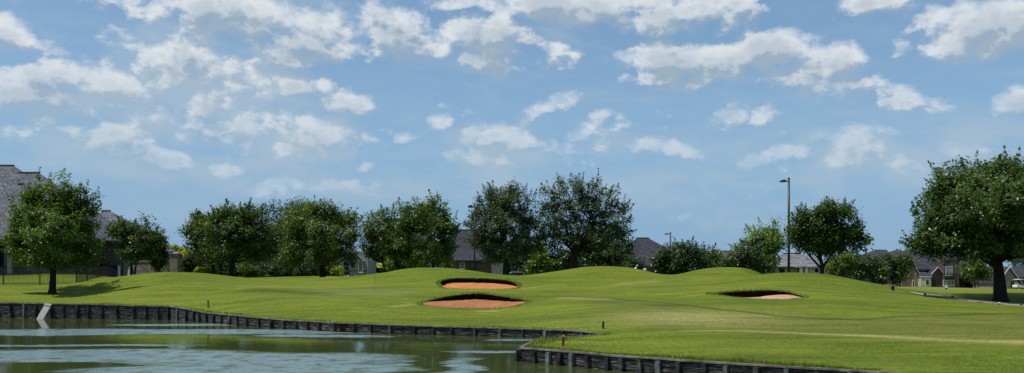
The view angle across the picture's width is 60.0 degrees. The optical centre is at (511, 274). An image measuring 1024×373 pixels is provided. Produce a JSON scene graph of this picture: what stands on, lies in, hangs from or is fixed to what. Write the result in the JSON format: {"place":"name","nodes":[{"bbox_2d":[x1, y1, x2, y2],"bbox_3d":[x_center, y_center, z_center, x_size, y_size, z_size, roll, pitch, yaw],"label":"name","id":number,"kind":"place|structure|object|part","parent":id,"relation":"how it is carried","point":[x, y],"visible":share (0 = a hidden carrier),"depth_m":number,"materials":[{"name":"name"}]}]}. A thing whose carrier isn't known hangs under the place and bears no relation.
{"place":"outdoors","nodes":[
{"label":"outdoors","id":0,"kind":"place"},
{"bbox_2d":[0,318,636,372],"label":"pond water","id":1,"kind":"structure","parent":0,"point":[52,345],"depth_m":35.01,"materials":[{"name":"liquid"}]},
{"bbox_2d":[37,303,51,318],"bbox_3d":[-31.768,2.553,60.211,0.426,1.262,0.969,0,0,21],"label":"plank","id":2,"kind":"object","parent":1,"relation":"in","point":[44,310],"visible":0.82,"depth_m":60.23,"materials":[{"name":"grey wood"}]},
{"bbox_2d":[0,303,862,372],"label":"pond bank","id":3,"kind":"structure","parent":0,"point":[342,327],"depth_m":43.65,"materials":[{"name":"green plant"}]},
{"bbox_2d":[0,302,608,337],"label":"retaining wall","id":4,"kind":"structure","parent":3,"relation":"on","point":[104,312],"depth_m":52.65,"materials":[{"name":"brown wood"}]},
{"bbox_2d":[516,334,898,372],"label":"retaining wall","id":5,"kind":"structure","parent":3,"relation":"on","point":[588,362],"depth_m":26.99,"materials":[{"name":"brown wood"}]},
{"bbox_2d":[0,266,1023,372],"bbox_3d":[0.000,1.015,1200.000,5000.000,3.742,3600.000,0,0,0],"label":"lawn","id":6,"kind":"structure","parent":0,"point":[626,300],"depth_m":53.03,"materials":[{"name":"green plant"}]},
{"bbox_2d":[0,167,109,293],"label":"tree","id":7,"kind":"object","parent":6,"relation":"on","point":[53,230],"visible":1,"depth_m":71.08,"materials":[{"name":"green plant"}]},
{"bbox_2d":[0,265,115,284],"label":"iron fence","id":8,"kind":"object","parent":6,"relation":"on","point":[85,275],"visible":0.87,"depth_m":92.04,"materials":[{"name":"black metal"}]},
{"bbox_2d":[0,165,123,276],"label":"house","id":9,"kind":"structure","parent":6,"relation":"on","point":[12,178],"depth_m":108.62,"materials":[{"name":"grey brick"}]},
{"bbox_2d":[0,244,6,267],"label":"window","id":10,"kind":"structure","parent":9,"relation":"in","point":[3,258],"depth_m":105.57,"materials":[{"name":"grey glass"}]},
{"bbox_2d":[94,260,117,275],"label":"hedge","id":11,"kind":"object","parent":6,"relation":"on","point":[110,271],"visible":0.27,"depth_m":110.83,"materials":[{"name":"green plant"}]},
{"bbox_2d":[103,209,168,274],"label":"tree","id":12,"kind":"object","parent":6,"relation":"on","point":[133,244],"visible":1,"depth_m":103.48,"materials":[{"name":"green plant"}]},
{"bbox_2d":[100,210,181,270],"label":"house","id":13,"kind":"structure","parent":6,"relation":"on","point":[109,215],"depth_m":123.73,"materials":[{"name":"stone"}]},
{"bbox_2d":[123,261,169,275],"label":"garden wall","id":14,"kind":"structure","parent":6,"relation":"on","point":[144,267],"depth_m":110.00,"materials":[{"name":"stone"}]},
{"bbox_2d":[147,231,176,272],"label":"tree","id":15,"kind":"object","parent":6,"relation":"on","point":[158,264],"visible":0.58,"depth_m":107.61,"materials":[{"name":"green plant"}]},
{"bbox_2d":[169,252,180,271],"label":"stone pillar","id":16,"kind":"structure","parent":6,"relation":"on","point":[174,261],"depth_m":113.51,"materials":[{"name":"stone"}]},
{"bbox_2d":[170,243,196,263],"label":"shrub","id":17,"kind":"object","parent":6,"relation":"on","point":[182,250],"visible":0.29,"depth_m":123.49,"materials":[{"name":"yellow plant"}]},
{"bbox_2d":[180,253,200,272],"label":"shrub","id":18,"kind":"object","parent":6,"relation":"on","point":[189,264],"visible":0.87,"depth_m":115.46,"materials":[{"name":"green plant"}]},
{"bbox_2d":[197,255,215,267],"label":"shrub","id":19,"kind":"object","parent":6,"relation":"on","point":[203,264],"visible":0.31,"depth_m":120.88,"materials":[{"name":"green plant"}]},
{"bbox_2d":[173,208,241,273],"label":"tree","id":20,"kind":"object","parent":6,"relation":"on","point":[194,224],"visible":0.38,"depth_m":111.28,"materials":[{"name":"green plant"}]},
{"bbox_2d":[194,265,220,274],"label":"hedge","id":21,"kind":"object","parent":6,"relation":"on","point":[207,270],"visible":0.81,"depth_m":113.64,"materials":[{"name":"green plant"}]},
{"bbox_2d":[186,197,280,276],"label":"tree","id":22,"kind":"object","parent":6,"relation":"on","point":[237,234],"visible":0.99,"depth_m":104.99,"materials":[{"name":"green plant"}]},
{"bbox_2d":[215,255,267,276],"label":"bush","id":23,"kind":"object","parent":6,"relation":"on","point":[224,268],"visible":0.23,"depth_m":140.49,"materials":[{"name":"green plant"}]},
{"bbox_2d":[237,258,263,277],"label":"shrub","id":24,"kind":"object","parent":6,"relation":"on","point":[251,270],"visible":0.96,"depth_m":123.68,"materials":[{"name":"green plant"}]},
{"bbox_2d":[256,254,287,276],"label":"shrub","id":25,"kind":"object","parent":6,"relation":"on","point":[271,269],"visible":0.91,"depth_m":125.37,"materials":[{"name":"green plant"}]},
{"bbox_2d":[248,197,314,276],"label":"tree","id":26,"kind":"object","parent":6,"relation":"on","point":[279,238],"visible":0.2,"depth_m":131.24,"materials":[{"name":"green plant"}]},
{"bbox_2d":[265,244,311,276],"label":"tree","id":27,"kind":"object","parent":6,"relation":"on","point":[284,267],"visible":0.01,"depth_m":144.75,"materials":[{"name":"green plant"}]},
{"bbox_2d":[287,259,333,275],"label":"shrub","id":28,"kind":"object","parent":6,"relation":"on","point":[309,270],"visible":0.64,"depth_m":126.83,"materials":[{"name":"green plant"}]},
{"bbox_2d":[267,195,368,276],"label":"tree","id":29,"kind":"object","parent":6,"relation":"on","point":[323,244],"visible":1,"depth_m":112.98,"materials":[{"name":"green plant"}]},
{"bbox_2d":[311,256,340,275],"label":"shrub","id":30,"kind":"object","parent":6,"relation":"on","point":[329,272],"visible":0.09,"depth_m":148.72,"materials":[{"name":"green plant"}]},
{"bbox_2d":[331,265,346,275],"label":"shrub","id":31,"kind":"object","parent":6,"relation":"on","point":[339,271],"visible":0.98,"depth_m":121.83,"materials":[{"name":"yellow plant"}]},
{"bbox_2d":[337,251,375,275],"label":"cottage","id":32,"kind":"structure","parent":6,"relation":"on","point":[368,266],"depth_m":133.50,"materials":[{"name":"grey"}]},
{"bbox_2d":[343,261,349,275],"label":"door","id":33,"kind":"structure","parent":32,"relation":"in","point":[345,266],"depth_m":133.45,"materials":[{"name":"blue paint"}]},
{"bbox_2d":[358,261,363,272],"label":"window","id":34,"kind":"structure","parent":32,"relation":"in","point":[360,266],"depth_m":133.45,"materials":[{"name":"grey glass"}]},
{"bbox_2d":[374,262,381,286],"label":"golf flag","id":35,"kind":"object","parent":6,"relation":"on","point":[379,265],"visible":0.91,"depth_m":67.69,"materials":[{"name":"fabric"}]},
{"bbox_2d":[384,257,397,270],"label":"shrub","id":36,"kind":"object","parent":6,"relation":"on","point":[390,264],"visible":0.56,"depth_m":117.64,"materials":[{"name":"green plant"}]},
{"bbox_2d":[351,196,444,269],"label":"tree","id":37,"kind":"object","parent":6,"relation":"on","point":[395,241],"visible":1,"depth_m":108.87,"materials":[{"name":"green plant"}]},
{"bbox_2d":[369,253,441,272],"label":"shrub","id":38,"kind":"object","parent":6,"relation":"on","point":[383,269],"visible":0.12,"depth_m":144.85,"materials":[{"name":"green plant"}]},
{"bbox_2d":[402,260,423,267],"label":"shrub","id":39,"kind":"object","parent":6,"relation":"on","point":[418,265],"visible":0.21,"depth_m":121.51,"materials":[{"name":"green plant"}]},
{"bbox_2d":[412,189,461,267],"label":"tree","id":40,"kind":"object","parent":6,"relation":"on","point":[446,226],"visible":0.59,"depth_m":117.48,"materials":[{"name":"green plant"}]},
{"bbox_2d":[441,261,452,267],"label":"shrub","id":41,"kind":"object","parent":6,"relation":"on","point":[449,265],"visible":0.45,"depth_m":129.49,"materials":[{"name":"green plant"}]},
{"bbox_2d":[468,203,474,270],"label":"lamp post","id":42,"kind":"object","parent":6,"relation":"on","point":[470,206],"visible":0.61,"depth_m":93.93,"materials":[{"name":"grey metal"}]},
{"bbox_2d":[422,293,526,308],"bbox_3d":[-2.474,1.774,59.155,7.037,0.916,7.056,0,0,0],"label":"sand bunker","id":43,"kind":"object","parent":6,"relation":"on","point":[476,301],"visible":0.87,"depth_m":60.62,"materials":[{"name":"sand"}]},
{"bbox_2d":[427,229,531,274],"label":"house","id":44,"kind":"structure","parent":6,"relation":"on","point":[464,258],"depth_m":138.45,"materials":[{"name":"grey brick"}]},
{"bbox_2d":[460,262,464,268],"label":"window","id":45,"kind":"structure","parent":44,"relation":"in","point":[462,264],"depth_m":138.33,"materials":[{"name":"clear glass"}]},
{"bbox_2d":[470,262,475,268],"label":"window","id":46,"kind":"structure","parent":44,"relation":"in","point":[471,263],"depth_m":138.33,"materials":[{"name":"black glass"}]},
{"bbox_2d":[441,278,517,288],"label":"sand bunker","id":47,"kind":"object","parent":6,"relation":"on","point":[473,283],"visible":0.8,"depth_m":75.56,"materials":[{"name":"sand"}]},
{"bbox_2d":[461,176,549,274],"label":"tree","id":48,"kind":"object","parent":6,"relation":"on","point":[502,209],"visible":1,"depth_m":103.28,"materials":[{"name":"green plant"}]},
{"bbox_2d":[510,272,524,275],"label":"parked car","id":49,"kind":"object","parent":6,"relation":"on","point":[517,273],"visible":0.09,"depth_m":121.13,"materials":[{"name":"paint"}]},
{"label":"window","id":50,"kind":"part","parent":49,"relation":"part of","materials":[{"name":"black glass"}]},
{"bbox_2d":[524,256,548,274],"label":"shrub","id":51,"kind":"object","parent":6,"relation":"on","point":[526,268],"visible":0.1,"depth_m":127.51,"materials":[{"name":"green plant"}]},
{"bbox_2d":[509,241,568,274],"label":"bush","id":52,"kind":"object","parent":6,"relation":"on","point":[556,267],"visible":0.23,"depth_m":139.15,"materials":[{"name":"green plant"}]},
{"bbox_2d":[521,239,562,274],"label":"bush","id":53,"kind":"object","parent":6,"relation":"on","point":[542,263],"visible":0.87,"depth_m":111.64,"materials":[{"name":"green plant"}]},
{"bbox_2d":[562,334,564,345],"bbox_3d":[1.832,2.441,31.700,0.108,0.619,0.094,0,0,0],"label":"marker stake","id":54,"kind":"object","parent":6,"relation":"on","point":[563,338],"visible":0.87,"depth_m":31.66,"materials":[{"name":"red paint"}]},
{"bbox_2d":[530,168,636,268],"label":"tree","id":55,"kind":"object","parent":6,"relation":"on","point":[578,244],"visible":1,"depth_m":104.40,"materials":[{"name":"green plant"}]},
{"bbox_2d":[555,243,615,269],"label":"bush","id":56,"kind":"object","parent":6,"relation":"on","point":[577,264],"visible":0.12,"depth_m":142.95,"materials":[{"name":"green plant"}]},
{"bbox_2d":[577,225,639,266],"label":"tree","id":57,"kind":"object","parent":6,"relation":"on","point":[614,252],"visible":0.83,"depth_m":120.98,"materials":[{"name":"green plant"}]},
{"bbox_2d":[620,253,646,269],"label":"shrub","id":58,"kind":"object","parent":6,"relation":"on","point":[630,263],"visible":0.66,"depth_m":117.68,"materials":[{"name":"green plant"}]},
{"bbox_2d":[244,238,1022,276],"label":"distant wood","id":59,"kind":"object","parent":6,"relation":"on","point":[741,242],"depth_m":284.46,"materials":[{"name":"green plant"}]},
{"bbox_2d":[599,237,674,274],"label":"house","id":60,"kind":"structure","parent":6,"relation":"on","point":[647,245],"depth_m":153.06,"materials":[{"name":"grey brick"}]},
{"bbox_2d":[646,236,714,274],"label":"bush","id":61,"kind":"object","parent":6,"relation":"on","point":[679,257],"visible":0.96,"depth_m":110.79,"materials":[{"name":"green plant"}]},
{"bbox_2d":[703,241,722,267],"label":"tree","id":62,"kind":"object","parent":6,"relation":"on","point":[713,257],"visible":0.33,"depth_m":117.69,"materials":[{"name":"green plant"}]},
{"bbox_2d":[711,249,747,290],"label":"house","id":63,"kind":"structure","parent":6,"relation":"on","point":[723,252],"depth_m":170.66,"materials":[{"name":"grey brick"}]},
{"bbox_2d":[715,239,782,273],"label":"tree","id":64,"kind":"object","parent":6,"relation":"on","point":[741,258],"visible":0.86,"depth_m":103.29,"materials":[{"name":"green plant"}]},
{"bbox_2d":[714,290,801,298],"bbox_3d":[16.921,1.415,59.955,5.930,0.648,5.259,0,0,-38],"label":"sand bunker","id":65,"kind":"object","parent":6,"relation":"on","point":[763,294],"visible":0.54,"depth_m":62.00,"materials":[{"name":"sand"}]},
{"bbox_2d":[728,214,790,272],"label":"tree","id":66,"kind":"object","parent":6,"relation":"on","point":[770,239],"visible":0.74,"depth_m":123.37,"materials":[{"name":"green plant"}]},
{"bbox_2d":[779,178,789,272],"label":"lamp post","id":67,"kind":"object","parent":6,"relation":"on","point":[788,264],"visible":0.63,"depth_m":99.89,"materials":[{"name":"grey metal"}]},
{"bbox_2d":[775,253,831,274],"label":"house","id":68,"kind":"structure","parent":6,"relation":"on","point":[799,263],"depth_m":137.96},
{"bbox_2d":[780,196,873,273],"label":"tree","id":69,"kind":"object","parent":6,"relation":"on","point":[818,231],"visible":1,"depth_m":91.16,"materials":[{"name":"green plant"}]},
{"bbox_2d":[823,251,857,278],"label":"tree","id":70,"kind":"object","parent":6,"relation":"on","point":[842,266],"visible":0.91,"depth_m":111.27,"materials":[{"name":"green plant"}]},
{"bbox_2d":[845,252,882,280],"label":"tree","id":71,"kind":"object","parent":6,"relation":"on","point":[865,264],"visible":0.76,"depth_m":117.12,"materials":[{"name":"green plant"}]},
{"bbox_2d":[856,250,893,281],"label":"house","id":72,"kind":"structure","parent":6,"relation":"on","point":[875,253],"depth_m":240.00,"materials":[{"name":"grey brick"}]},
{"bbox_2d":[864,251,895,284],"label":"tree","id":73,"kind":"object","parent":6,"relation":"on","point":[885,259],"visible":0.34,"depth_m":123.00,"materials":[{"name":"green plant"}]},
{"bbox_2d":[888,259,898,285],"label":"tree","id":74,"kind":"object","parent":6,"relation":"on","point":[893,271],"visible":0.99,"depth_m":75.90,"materials":[{"name":"green plant"}]},
{"bbox_2d":[875,252,919,286],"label":"tree","id":75,"kind":"object","parent":6,"relation":"on","point":[902,273],"visible":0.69,"depth_m":121.22,"materials":[{"name":"green plant"}]},
{"bbox_2d":[890,248,920,256],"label":"house","id":76,"kind":"structure","parent":6,"relation":"on","point":[897,251],"depth_m":243.21,"materials":[{"name":"grey brick"}]},
{"bbox_2d":[876,252,987,287],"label":"house","id":77,"kind":"structure","parent":6,"relation":"on","point":[925,273],"depth_m":179.44,"materials":[{"name":"red brick"}]},
{"bbox_2d":[945,266,952,275],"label":"window","id":78,"kind":"structure","parent":77,"relation":"in","point":[948,268],"depth_m":179.06,"materials":[{"name":"white glass"}]},
{"bbox_2d":[943,280,954,285],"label":"window","id":79,"kind":"structure","parent":77,"relation":"in","point":[945,282],"depth_m":179.06,"materials":[{"name":"white glass"}]},
{"bbox_2d":[965,279,969,287],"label":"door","id":80,"kind":"structure","parent":77,"relation":"in","point":[967,284],"depth_m":182.45,"materials":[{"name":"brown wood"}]},
{"bbox_2d":[898,145,1023,301],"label":"tree","id":81,"kind":"object","parent":6,"relation":"on","point":[972,214],"visible":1,"depth_m":61.23,"materials":[{"name":"green plant"}]},
{"bbox_2d":[955,259,1003,287],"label":"tree","id":82,"kind":"object","parent":6,"relation":"on","point":[977,272],"visible":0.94,"depth_m":149.37,"materials":[{"name":"green plant"}]},
{"bbox_2d":[971,264,1023,288],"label":"house","id":83,"kind":"structure","parent":6,"relation":"on","point":[1012,273],"depth_m":171.00,"materials":[{"name":"grey brick"}]},
{"bbox_2d":[1004,258,1023,266],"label":"tree","id":84,"kind":"object","parent":6,"relation":"on","point":[1015,261],"visible":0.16,"depth_m":212.90,"materials":[{"name":"green plant"}]},
{"bbox_2d":[1012,279,1023,288],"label":"golf cart","id":85,"kind":"object","parent":6,"relation":"on","point":[1017,285],"visible":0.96,"depth_m":159.52,"materials":[{"name":"white metal"}]},
{"bbox_2d":[0,0,1023,302],"label":"sky","id":86,"kind":"structure","parent":0,"point":[698,111],"materials":[{"name":"blue"}]},
{"bbox_2d":[906,291,1023,305],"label":"cart path","id":87,"kind":"structure","parent":0,"point":[971,300],"depth_m":61.25,"materials":[{"name":"concrete"}]}
]}

